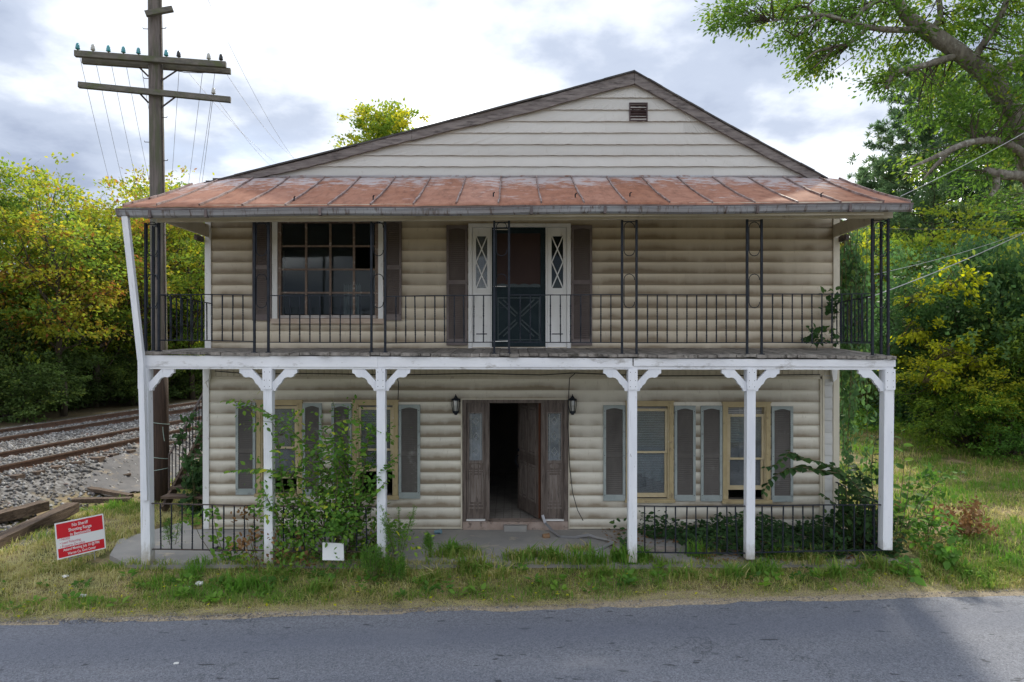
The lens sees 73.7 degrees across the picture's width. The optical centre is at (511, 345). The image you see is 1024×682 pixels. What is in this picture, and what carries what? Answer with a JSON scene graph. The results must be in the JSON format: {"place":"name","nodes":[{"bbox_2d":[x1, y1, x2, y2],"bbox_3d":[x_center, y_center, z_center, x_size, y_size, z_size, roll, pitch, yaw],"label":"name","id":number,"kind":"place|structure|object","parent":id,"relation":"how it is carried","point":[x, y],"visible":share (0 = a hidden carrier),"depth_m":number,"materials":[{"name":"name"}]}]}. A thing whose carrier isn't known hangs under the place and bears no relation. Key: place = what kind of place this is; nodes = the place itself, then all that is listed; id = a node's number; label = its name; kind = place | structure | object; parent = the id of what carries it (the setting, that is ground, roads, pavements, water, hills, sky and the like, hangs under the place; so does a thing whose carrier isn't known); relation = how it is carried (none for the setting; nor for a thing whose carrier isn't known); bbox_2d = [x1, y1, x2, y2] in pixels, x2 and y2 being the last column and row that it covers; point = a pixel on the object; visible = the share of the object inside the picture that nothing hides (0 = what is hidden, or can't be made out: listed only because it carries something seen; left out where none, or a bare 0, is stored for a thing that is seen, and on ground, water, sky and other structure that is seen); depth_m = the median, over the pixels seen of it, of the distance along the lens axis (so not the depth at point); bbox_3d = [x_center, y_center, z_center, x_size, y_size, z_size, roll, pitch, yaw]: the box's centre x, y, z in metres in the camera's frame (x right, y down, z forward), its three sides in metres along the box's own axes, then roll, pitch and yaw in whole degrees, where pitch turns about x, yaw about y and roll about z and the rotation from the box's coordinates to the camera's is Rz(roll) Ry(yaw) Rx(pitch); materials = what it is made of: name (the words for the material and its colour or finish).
{"place":"outdoors","nodes":[
{"label":"outdoors","id":0,"kind":"place"},
{"bbox_2d":[0,596,1023,681],"bbox_3d":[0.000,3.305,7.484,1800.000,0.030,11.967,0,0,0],"label":"road","id":1,"kind":"structure","parent":0,"point":[952,639],"depth_m":7.51,"materials":[{"name":"asphalt"}]},
{"bbox_2d":[0,585,1022,628],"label":"road grit","id":2,"kind":"object","parent":1,"relation":"on","point":[179,617],"visible":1,"depth_m":8.49,"materials":[{"name":"gravel"}]},
{"bbox_2d":[0,378,1023,624],"bbox_3d":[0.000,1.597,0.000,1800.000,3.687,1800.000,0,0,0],"label":"ground","id":3,"kind":"structure","parent":0,"point":[110,406],"depth_m":9.35,"materials":[{"name":"plant"}]},
{"bbox_2d":[0,500,49,522],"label":"old timber","id":4,"kind":"object","parent":3,"relation":"on","point":[21,511],"visible":0.97,"depth_m":12.42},
{"bbox_2d":[1,528,53,549],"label":"asphalt apron","id":5,"kind":"object","parent":3,"relation":"on","point":[31,540],"visible":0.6,"depth_m":11.16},
{"bbox_2d":[0,502,78,548],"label":"old timber","id":6,"kind":"object","parent":3,"relation":"on","point":[62,512],"visible":0.9,"depth_m":11.69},
{"bbox_2d":[0,353,92,422],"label":"woodland shrub","id":7,"kind":"object","parent":3,"relation":"on","point":[14,405],"visible":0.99,"depth_m":23.20,"materials":[{"name":"green plant"}]},
{"bbox_2d":[0,265,99,405],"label":"woodland shrub","id":8,"kind":"object","parent":3,"relation":"on","point":[34,355],"visible":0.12,"depth_m":25.33,"materials":[{"name":"green plant"}]},
{"bbox_2d":[0,307,107,416],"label":"woodland shrub","id":9,"kind":"object","parent":3,"relation":"on","point":[5,333],"visible":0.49,"depth_m":24.91,"materials":[{"name":"green plant"}]},
{"bbox_2d":[0,151,110,357],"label":"woodland tree","id":10,"kind":"object","parent":3,"relation":"on","point":[12,174],"visible":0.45,"depth_m":25.02,"materials":[{"name":"green plant"}]},
{"bbox_2d":[0,318,120,412],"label":"woodland shrub","id":11,"kind":"object","parent":3,"relation":"on","point":[86,357],"visible":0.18,"depth_m":27.49,"materials":[{"name":"green plant"}]},
{"bbox_2d":[0,267,122,389],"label":"woodland shrub","id":12,"kind":"object","parent":3,"relation":"on","point":[8,288],"visible":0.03,"depth_m":26.31,"materials":[{"name":"green plant"}]},
{"bbox_2d":[0,163,141,371],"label":"woodland tree","id":13,"kind":"object","parent":3,"relation":"on","point":[28,245],"visible":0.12,"depth_m":27.49,"materials":[{"name":"green plant"}]},
{"bbox_2d":[0,163,149,416],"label":"woodland tree","id":14,"kind":"object","parent":3,"relation":"on","point":[59,309],"visible":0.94,"depth_m":24.61,"materials":[{"name":"green plant"}]},
{"bbox_2d":[54,514,105,559],"bbox_3d":[-6.383,2.881,10.104,0.658,0.698,0.032,0,0,-45],"label":"yard sign","id":15,"kind":"object","parent":3,"relation":"on","point":[79,536],"visible":1,"depth_m":10.09,"materials":[{"name":"red"}]},
{"bbox_2d":[50,350,137,410],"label":"woodland shrub","id":16,"kind":"object","parent":3,"relation":"on","point":[115,374],"visible":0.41,"depth_m":28.59,"materials":[{"name":"green plant"}]},
{"bbox_2d":[0,400,201,532],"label":"ballast stones","id":17,"kind":"object","parent":3,"relation":"on","point":[33,441],"visible":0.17,"depth_m":16.84,"materials":[{"name":"gravel"}]},
{"bbox_2d":[0,416,201,483],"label":"railway track","id":18,"kind":"structure","parent":17,"relation":"on","point":[28,463],"depth_m":16.46,"materials":[{"name":"metal"}]},
{"bbox_2d":[0,401,201,441],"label":"railway track","id":19,"kind":"structure","parent":17,"relation":"on","point":[70,421],"depth_m":22.25,"materials":[{"name":"metal"}]},
{"bbox_2d":[0,477,201,591],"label":"yard grass","id":20,"kind":"structure","parent":3,"relation":"on","point":[115,505],"depth_m":11.04,"materials":[{"name":"plant"}]},
{"bbox_2d":[72,496,131,502],"bbox_3d":[-8.314,3.130,13.850,1.046,0.146,0.174,0,0,-17],"label":"old timber","id":21,"kind":"object","parent":3,"relation":"on","point":[90,499],"visible":0.83,"depth_m":13.79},
{"bbox_2d":[2,161,204,406],"bbox_3d":[-17.969,-2.363,28.917,7.752,9.937,8.490,0,0,-37],"label":"woodland tree","id":22,"kind":"object","parent":3,"relation":"on","point":[138,262],"visible":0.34,"depth_m":28.14,"materials":[{"name":"green plant"}]},
{"bbox_2d":[87,486,133,497],"bbox_3d":[-8.534,3.102,14.473,1.244,0.140,0.153,0,0,21],"label":"old timber","id":23,"kind":"object","parent":3,"relation":"on","point":[107,491],"visible":0.93,"depth_m":14.42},
{"bbox_2d":[49,165,204,405],"bbox_3d":[-16.345,-2.688,30.498,7.411,10.583,7.274,0,0,-18],"label":"woodland tree","id":24,"kind":"object","parent":3,"relation":"on","point":[175,234],"visible":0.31,"depth_m":30.05,"materials":[{"name":"green plant"}]},
{"bbox_2d":[79,279,175,400],"bbox_3d":[-20.425,-0.382,33.151,8.945,6.700,7.750,0,0,8],"label":"woodland shrub","id":25,"kind":"object","parent":3,"relation":"on","point":[110,344],"visible":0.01,"depth_m":30.83,"materials":[{"name":"green plant"}]},
{"bbox_2d":[60,180,204,401],"bbox_3d":[-18.573,-2.518,32.136,7.138,10.249,8.127,0,0,7],"label":"woodland tree","id":26,"kind":"object","parent":3,"relation":"on","point":[127,342],"visible":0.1,"depth_m":31.67,"materials":[{"name":"green plant"}]},
{"bbox_2d":[79,444,188,496],"bbox_3d":[-8.595,2.885,16.316,2.347,0.637,3.796,0,0,0],"label":"asphalt apron","id":27,"kind":"object","parent":3,"relation":"on","point":[129,484],"visible":0.38,"depth_m":15.81,"materials":[{"name":"asphalt"}]},
{"bbox_2d":[68,165,204,343],"bbox_3d":[-18.249,-3.436,36.281,9.457,12.123,10.358,0,0,42],"label":"woodland tree","id":28,"kind":"object","parent":3,"relation":"on","point":[137,180],"visible":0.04,"depth_m":35.53,"materials":[{"name":"green plant"}]},
{"bbox_2d":[99,346,185,407],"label":"woodland shrub","id":29,"kind":"object","parent":3,"relation":"on","point":[128,394],"visible":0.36,"depth_m":29.79,"materials":[{"name":"green plant"}]},
{"bbox_2d":[98,189,205,399],"bbox_3d":[-15.643,-2.646,32.858,8.306,10.476,7.296,0,0,26],"label":"woodland tree","id":30,"kind":"object","parent":3,"relation":"on","point":[192,395],"visible":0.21,"depth_m":32.48,"materials":[{"name":"green plant"}]},
{"bbox_2d":[74,0,230,502],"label":"utility pole","id":31,"kind":"object","parent":3,"relation":"on","point":[155,62],"visible":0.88,"depth_m":13.98,"materials":[{"name":"brown wood"}]},
{"bbox_2d":[123,300,204,386],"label":"woodland shrub","id":32,"kind":"object","parent":3,"relation":"on","point":[167,334],"depth_m":35.54,"materials":[{"name":"green plant"}]},
{"bbox_2d":[135,344,204,398],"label":"woodland shrub","id":33,"kind":"object","parent":3,"relation":"on","point":[182,384],"visible":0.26,"depth_m":33.17,"materials":[{"name":"green plant"}]},
{"bbox_2d":[132,173,214,323],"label":"woodland tree","id":34,"kind":"object","parent":3,"relation":"on","point":[195,264],"depth_m":36.58,"materials":[{"name":"green plant"}]},
{"bbox_2d":[172,410,202,519],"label":"stair vine","id":35,"kind":"object","parent":3,"relation":"on","point":[193,468],"visible":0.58,"depth_m":13.07,"materials":[{"name":"green plant"}]},
{"bbox_2d":[180,497,271,564],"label":"rail vine","id":36,"kind":"object","parent":3,"relation":"on","point":[227,541],"visible":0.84,"depth_m":10.06,"materials":[{"name":"green plant"}]},
{"bbox_2d":[224,504,315,570],"bbox_3d":[-3.507,2.804,9.941,1.353,0.994,0.554,0,0,0],"label":"dry brush","id":37,"kind":"object","parent":3,"relation":"on","point":[244,539],"visible":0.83,"depth_m":9.94,"materials":[{"name":"brown plant"}]},
{"bbox_2d":[220,391,434,577],"bbox_3d":[-2.689,2.048,10.244,3.206,2.712,1.767,0,0,0],"label":"bush","id":38,"kind":"object","parent":3,"relation":"on","point":[335,525],"visible":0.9,"depth_m":9.97,"materials":[{"name":"green plant"}]},
{"bbox_2d":[322,542,343,560],"bbox_3d":[-2.554,2.936,9.760,0.306,0.257,0.072,0,0,-10],"label":"white panel","id":39,"kind":"object","parent":3,"relation":"on","point":[328,551],"visible":1,"depth_m":9.75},
{"bbox_2d":[357,543,385,576],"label":"feathery weed","id":40,"kind":"object","parent":3,"relation":"on","point":[368,563],"visible":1,"depth_m":9.43,"materials":[{"name":"green plant"}]},
{"bbox_2d":[328,96,430,148],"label":"tall tree","id":41,"kind":"object","parent":3,"relation":"on","point":[379,125],"visible":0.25,"depth_m":40.38,"materials":[{"name":"green plant"}]},
{"bbox_2d":[379,553,408,583],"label":"feathery weed","id":42,"kind":"object","parent":3,"relation":"on","point":[399,567],"visible":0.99,"depth_m":9.40,"materials":[{"name":"green plant"}]},
{"bbox_2d":[379,504,416,556],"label":"feathery weed","id":43,"kind":"object","parent":3,"relation":"on","point":[402,537],"visible":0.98,"depth_m":9.83,"materials":[{"name":"green plant"}]},
{"bbox_2d":[2,558,981,609],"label":"verge weeds","id":44,"kind":"object","parent":3,"relation":"on","point":[627,579],"visible":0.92,"depth_m":9.37,"materials":[{"name":"green plant"}]},
{"bbox_2d":[110,521,911,568],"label":"porch floor","id":45,"kind":"structure","parent":3,"relation":"on","point":[128,548],"depth_m":10.79,"materials":[{"name":"concrete"}]},
{"bbox_2d":[162,517,184,546],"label":"feathery weed","id":46,"kind":"object","parent":45,"relation":"on","point":[166,525],"visible":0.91,"depth_m":10.09,"materials":[{"name":"green plant"}]},
{"bbox_2d":[419,531,438,554],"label":"feathery weed","id":47,"kind":"object","parent":45,"relation":"on","point":[428,543],"visible":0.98,"depth_m":9.96,"materials":[{"name":"green plant"}]},
{"bbox_2d":[504,524,526,531],"bbox_3d":[0.056,3.123,11.713,0.404,0.095,0.105,0,0,0],"label":"concrete block","id":48,"kind":"object","parent":45,"relation":"on","point":[515,527],"depth_m":11.66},
{"bbox_2d":[541,515,613,550],"bbox_3d":[1.099,3.037,11.266,0.523,0.268,1.427,0,0,-33],"label":"metal strip","id":49,"kind":"object","parent":45,"relation":"on","point":[574,537],"visible":0.97,"depth_m":11.25,"materials":[{"name":"metal"}]},
{"bbox_2d":[638,546,677,551],"bbox_3d":[2.233,3.143,10.549,0.658,0.047,0.258,0,0,0],"label":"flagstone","id":50,"kind":"object","parent":45,"relation":"on","point":[662,548],"visible":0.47,"depth_m":10.52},
{"bbox_2d":[602,528,904,561],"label":"leaf litter","id":51,"kind":"object","parent":45,"relation":"on","point":[710,558],"visible":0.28,"depth_m":10.77,"materials":[{"name":"brown plant"}]},
{"bbox_2d":[0,536,1023,621],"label":"dry straw","id":52,"kind":"object","parent":3,"relation":"on","point":[377,606],"visible":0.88,"depth_m":8.89,"materials":[{"name":"beige plant"}]},
{"bbox_2d":[2,543,1022,616],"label":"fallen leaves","id":53,"kind":"object","parent":3,"relation":"on","point":[266,604],"visible":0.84,"depth_m":9.08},
{"bbox_2d":[115,70,913,564],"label":"house","id":54,"kind":"structure","parent":3,"relation":"on","point":[599,304],"depth_m":11.83,"materials":[{"name":"wood"}]},
{"bbox_2d":[254,400,302,496],"bbox_3d":[-4.033,1.771,11.887,0.836,1.676,0.205,0,0,0],"label":"window","id":55,"kind":"structure","parent":54,"relation":"in","point":[279,404],"depth_m":11.82,"materials":[{"name":"beige paint"}]},
{"bbox_2d":[270,221,383,323],"bbox_3d":[-3.196,-1.289,12.117,1.957,1.804,0.645,0,0,0],"label":"window","id":56,"kind":"structure","parent":54,"relation":"in","point":[277,227],"depth_m":11.84,"materials":[{"name":"white wood"}]},
{"bbox_2d":[351,400,398,499],"bbox_3d":[-2.370,1.792,11.887,0.831,1.720,0.205,0,0,0],"label":"window","id":57,"kind":"structure","parent":54,"relation":"in","point":[369,405],"depth_m":11.82,"materials":[{"name":"beige paint"}]},
{"bbox_2d":[461,398,569,528],"bbox_3d":[0.054,2.039,12.294,1.883,2.261,0.968,0,0,0],"label":"doorway","id":58,"kind":"structure","parent":54,"relation":"in","point":[543,483],"depth_m":11.86,"materials":[{"name":"brown wood"}]},
{"bbox_2d":[468,223,570,348],"bbox_3d":[0.130,-1.021,11.881,1.774,2.202,0.138,0,0,0],"label":"upper doorway","id":59,"kind":"structure","parent":54,"relation":"in","point":[531,261],"depth_m":11.86,"materials":[{"name":"white wood"}]},
{"bbox_2d":[625,401,674,502],"bbox_3d":[2.387,1.829,11.887,0.866,1.759,0.205,0,0,0],"label":"window","id":60,"kind":"structure","parent":54,"relation":"in","point":[666,408],"depth_m":11.90,"materials":[{"name":"beige paint"}]},
{"bbox_2d":[721,402,772,503],"bbox_3d":[4.065,1.845,11.887,0.866,1.754,0.205,0,0,0],"label":"window","id":61,"kind":"structure","parent":54,"relation":"in","point":[764,416],"depth_m":11.84,"materials":[{"name":"beige paint"}]},
{"bbox_2d":[800,323,853,348],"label":"deck vine","id":62,"kind":"object","parent":54,"relation":"on","point":[816,331],"visible":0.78,"depth_m":11.17,"materials":[{"name":"green plant"}]},
{"bbox_2d":[818,286,853,322],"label":"rail creeper","id":63,"kind":"object","parent":54,"relation":"attached to","point":[828,306],"visible":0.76,"depth_m":11.61,"materials":[{"name":"green plant"}]},
{"bbox_2d":[839,219,877,506],"bbox_3d":[6.201,0.297,12.458,1.098,5.370,1.402,0,0,0],"label":"climbing vine","id":64,"kind":"object","parent":54,"relation":"attached to","point":[852,262],"visible":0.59,"depth_m":12.20,"materials":[{"name":"green plant"}]},
{"bbox_2d":[212,535,903,597],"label":"tall grass tufts","id":65,"kind":"object","parent":3,"relation":"on","point":[453,549],"visible":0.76,"depth_m":9.83,"materials":[{"name":"plant"}]},
{"bbox_2d":[609,509,908,560],"bbox_3d":[3.779,2.976,10.927,4.261,0.507,1.765,0,0,0],"label":"ivy","id":66,"kind":"object","parent":3,"relation":"on","point":[711,534],"visible":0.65,"depth_m":10.83,"materials":[{"name":"green plant"}]},
{"bbox_2d":[761,435,878,542],"bbox_3d":[4.753,2.201,10.265,2.092,1.663,0.759,0,0,-24],"label":"broadleaf sapling","id":67,"kind":"object","parent":3,"relation":"on","point":[838,473],"visible":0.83,"depth_m":10.29,"materials":[{"name":"green plant"}]},
{"bbox_2d":[803,468,908,560],"bbox_3d":[5.343,2.589,10.720,1.351,1.349,1.389,0,0,-33],"label":"green thicket","id":68,"kind":"object","parent":3,"relation":"on","point":[848,523],"visible":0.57,"depth_m":10.57,"materials":[{"name":"green plant"}]},
{"bbox_2d":[691,0,1023,224],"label":"oak tree","id":69,"kind":"object","parent":3,"relation":"on","point":[1004,109],"visible":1,"depth_m":15.03,"materials":[{"name":"green plant"}]},
{"bbox_2d":[839,342,901,410],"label":"overgrown shrub","id":70,"kind":"object","parent":3,"relation":"on","point":[860,396],"visible":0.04,"depth_m":25.30,"materials":[{"name":"green plant"}]},
{"bbox_2d":[849,164,903,270],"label":"pine tree","id":71,"kind":"object","parent":3,"relation":"on","point":[871,184],"visible":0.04,"depth_m":36.72,"materials":[{"name":"green plant"}]},
{"bbox_2d":[839,223,916,401],"bbox_3d":[13.861,-1.440,26.968,6.032,7.711,5.397,0,0,2],"label":"broadleaf tree","id":72,"kind":"object","parent":3,"relation":"on","point":[867,256],"visible":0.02,"depth_m":26.43,"materials":[{"name":"green plant"}]},
{"bbox_2d":[849,202,956,281],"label":"broadleaf tree","id":73,"kind":"object","parent":3,"relation":"on","point":[894,227],"visible":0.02,"depth_m":29.63,"materials":[{"name":"green plant"}]},
{"bbox_2d":[861,227,956,403],"bbox_3d":[14.562,-0.937,25.401,6.170,7.147,6.170,0,0,22],"label":"broadleaf tree","id":74,"kind":"object","parent":3,"relation":"on","point":[896,241],"visible":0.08,"depth_m":24.82,"materials":[{"name":"green plant"}]},
{"bbox_2d":[891,553,926,586],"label":"leafy weed","id":75,"kind":"object","parent":3,"relation":"on","point":[917,579],"visible":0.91,"depth_m":9.51,"materials":[{"name":"green plant"}]},
{"bbox_2d":[844,394,983,441],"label":"shrub","id":76,"kind":"object","parent":3,"relation":"on","point":[862,413],"visible":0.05,"depth_m":22.31,"materials":[{"name":"green plant"}]},
{"bbox_2d":[863,459,966,550],"bbox_3d":[6.182,2.417,10.702,1.398,1.356,1.490,0,0,0],"label":"green thicket","id":77,"kind":"object","parent":3,"relation":"on","point":[931,474],"visible":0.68,"depth_m":10.52,"materials":[{"name":"green plant"}]},
{"bbox_2d":[848,289,990,421],"bbox_3d":[13.720,0.390,22.367,5.171,4.950,4.714,0,0,7],"label":"overgrown shrub","id":78,"kind":"object","parent":3,"relation":"on","point":[896,397],"visible":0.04,"depth_m":22.35,"materials":[{"name":"green plant"}]},
{"bbox_2d":[893,427,966,542],"bbox_3d":[6.361,2.127,10.385,1.106,1.731,0.828,0,0,23],"label":"tall weed","id":79,"kind":"object","parent":3,"relation":"on","point":[915,507],"visible":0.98,"depth_m":10.35,"materials":[{"name":"green plant"}]},
{"bbox_2d":[839,399,1023,589],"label":"yard grass","id":80,"kind":"structure","parent":3,"relation":"on","point":[1013,519],"depth_m":13.22,"materials":[{"name":"plant"}]},
{"bbox_2d":[840,50,1023,298],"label":"pine tree","id":81,"kind":"object","parent":3,"relation":"on","point":[931,194],"visible":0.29,"depth_m":28.15,"materials":[{"name":"green plant"}]},
{"bbox_2d":[893,495,984,518],"bbox_3d":[7.471,2.860,11.900,1.729,0.460,0.648,0,0,0],"label":"dry brush","id":82,"kind":"object","parent":3,"relation":"on","point":[951,512],"visible":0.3,"depth_m":11.89,"materials":[{"name":"brown plant"}]},
{"bbox_2d":[859,186,1023,359],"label":"broadleaf tree","id":83,"kind":"object","parent":3,"relation":"on","point":[950,233],"visible":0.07,"depth_m":24.63,"materials":[{"name":"green plant"}]},
{"bbox_2d":[863,235,1023,440],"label":"overgrown shrub","id":84,"kind":"object","parent":3,"relation":"on","point":[927,308],"visible":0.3,"depth_m":19.94,"materials":[{"name":"green plant"}]},
{"bbox_2d":[892,343,926,372],"bbox_3d":[12.071,0.490,21.110,1.128,1.207,1.464,0,0,-28],"label":"yellow spray","id":85,"kind":"object","parent":84,"relation":"attached to","point":[901,361],"visible":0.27,"depth_m":20.98,"materials":[{"name":"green plant"}]},
{"bbox_2d":[890,314,945,346],"bbox_3d":[11.504,-0.427,19.245,1.381,0.910,1.383,0,0,43],"label":"yellow spray","id":86,"kind":"object","parent":84,"relation":"attached to","point":[920,335],"visible":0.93,"depth_m":19.28,"materials":[{"name":"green plant"}]},
{"bbox_2d":[893,271,958,310],"bbox_3d":[11.524,-1.528,19.081,1.380,1.088,1.853,0,0,0],"label":"yellow spray","id":87,"kind":"object","parent":84,"relation":"attached to","point":[919,296],"visible":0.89,"depth_m":18.79,"materials":[{"name":"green plant"}]},
{"bbox_2d":[938,256,989,308],"bbox_3d":[11.936,-1.653,18.035,1.192,1.346,1.578,0,0,33],"label":"yellow spray","id":88,"kind":"object","parent":84,"relation":"attached to","point":[961,286],"visible":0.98,"depth_m":17.92,"materials":[{"name":"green plant"}]},
{"bbox_2d":[865,208,1023,430],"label":"overgrown shrub","id":89,"kind":"object","parent":3,"relation":"on","point":[1010,261],"visible":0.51,"depth_m":18.66,"materials":[{"name":"green plant"}]},
{"bbox_2d":[924,537,967,571],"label":"leafy weed","id":90,"kind":"object","parent":3,"relation":"on","point":[952,557],"visible":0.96,"depth_m":9.85,"materials":[{"name":"green plant"}]},
{"bbox_2d":[876,330,1023,450],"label":"overgrown shrub","id":91,"kind":"object","parent":3,"relation":"on","point":[945,427],"visible":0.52,"depth_m":18.36,"materials":[{"name":"green plant"}]},
{"bbox_2d":[922,356,962,394],"bbox_3d":[11.148,0.766,17.603,0.865,1.036,1.610,0,0,27],"label":"yellow spray","id":92,"kind":"object","parent":91,"relation":"attached to","point":[940,381],"visible":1,"depth_m":17.56,"materials":[{"name":"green plant"}]},
{"bbox_2d":[926,316,987,360],"bbox_3d":[11.630,-0.197,17.864,1.392,1.243,1.784,0,0,33],"label":"yellow spray","id":93,"kind":"object","parent":91,"relation":"attached to","point":[934,345],"visible":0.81,"depth_m":18.02,"materials":[{"name":"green plant"}]},
{"bbox_2d":[956,343,1003,375],"bbox_3d":[12.210,0.348,17.771,1.069,0.884,1.321,0,0,40],"label":"yellow spray","id":94,"kind":"object","parent":91,"relation":"attached to","point":[982,363],"visible":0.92,"depth_m":17.70,"materials":[{"name":"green plant"}]},
{"bbox_2d":[884,166,1023,279],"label":"broadleaf tree","id":95,"kind":"object","parent":3,"relation":"on","point":[956,200],"visible":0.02,"depth_m":30.61,"materials":[{"name":"green plant"}]},
{"bbox_2d":[918,498,1011,536],"bbox_3d":[7.075,2.731,10.761,1.230,0.686,0.838,0,0,0],"label":"dry brush","id":96,"kind":"object","parent":3,"relation":"on","point":[966,522],"visible":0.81,"depth_m":10.73,"materials":[{"name":"brown plant"}]},
{"bbox_2d":[913,108,1023,239],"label":"broadleaf tree","id":97,"kind":"object","parent":3,"relation":"on","point":[1010,187],"depth_m":33.80,"materials":[{"name":"green plant"}]},
{"bbox_2d":[914,46,1023,237],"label":"pine tree","id":98,"kind":"object","parent":3,"relation":"on","point":[1010,182],"visible":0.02,"depth_m":35.03,"materials":[{"name":"green plant"}]},
{"bbox_2d":[922,170,1023,251],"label":"broadleaf tree","id":99,"kind":"object","parent":3,"relation":"on","point":[1019,220],"visible":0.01,"depth_m":29.01,"materials":[{"name":"green plant"}]},
{"bbox_2d":[926,314,1023,452],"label":"overgrown shrub","id":100,"kind":"object","parent":3,"relation":"on","point":[1020,355],"visible":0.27,"depth_m":17.77,"materials":[{"name":"green plant"}]},
{"bbox_2d":[937,377,1023,463],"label":"overgrown shrub","id":101,"kind":"object","parent":3,"relation":"on","point":[1003,438],"visible":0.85,"depth_m":17.24,"materials":[{"name":"green plant"}]},
{"bbox_2d":[951,222,1023,344],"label":"broadleaf tree","id":102,"kind":"object","parent":3,"relation":"on","point":[1009,230],"visible":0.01,"depth_m":23.37,"materials":[{"name":"green plant"}]},
{"bbox_2d":[0,0,1023,273],"label":"sky","id":103,"kind":"structure","parent":0,"point":[306,63],"materials":[{"name":"white"}]},
{"bbox_2d":[868,233,1023,297],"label":"wire","id":104,"kind":"object","parent":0,"point":[950,265],"visible":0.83,"depth_m":14.62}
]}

